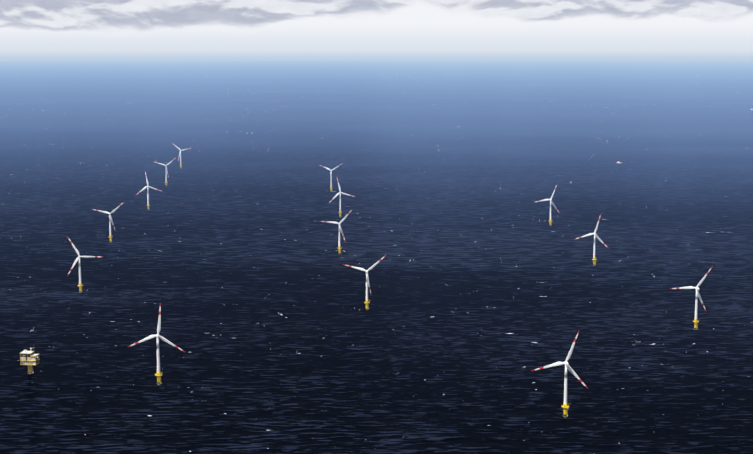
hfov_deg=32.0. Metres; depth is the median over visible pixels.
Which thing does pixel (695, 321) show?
wind turbine
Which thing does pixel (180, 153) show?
wind turbine
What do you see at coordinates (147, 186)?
wind turbine
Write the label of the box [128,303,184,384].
wind turbine
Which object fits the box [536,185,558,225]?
wind turbine
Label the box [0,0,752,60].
sky
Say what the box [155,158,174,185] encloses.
wind turbine
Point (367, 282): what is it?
wind turbine
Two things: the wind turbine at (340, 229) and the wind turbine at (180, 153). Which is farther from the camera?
the wind turbine at (180, 153)
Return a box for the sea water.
[0,60,752,453]
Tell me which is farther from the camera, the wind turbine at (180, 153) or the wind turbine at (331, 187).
the wind turbine at (180, 153)
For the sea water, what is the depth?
3015.24 m
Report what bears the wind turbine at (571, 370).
on the sea water
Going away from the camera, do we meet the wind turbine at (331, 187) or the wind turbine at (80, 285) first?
the wind turbine at (80, 285)
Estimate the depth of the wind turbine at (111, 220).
3231.14 m
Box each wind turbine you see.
[67,236,100,291]
[92,201,124,241]
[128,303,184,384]
[136,172,162,209]
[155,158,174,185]
[172,143,189,167]
[320,163,342,191]
[320,210,351,253]
[328,178,354,216]
[343,255,385,309]
[532,331,587,416]
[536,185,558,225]
[574,214,607,265]
[670,266,712,329]
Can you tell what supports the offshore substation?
on the sea water
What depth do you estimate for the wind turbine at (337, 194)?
3703.01 m
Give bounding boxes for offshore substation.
[20,348,39,373]
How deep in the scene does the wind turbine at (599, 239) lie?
2889.09 m

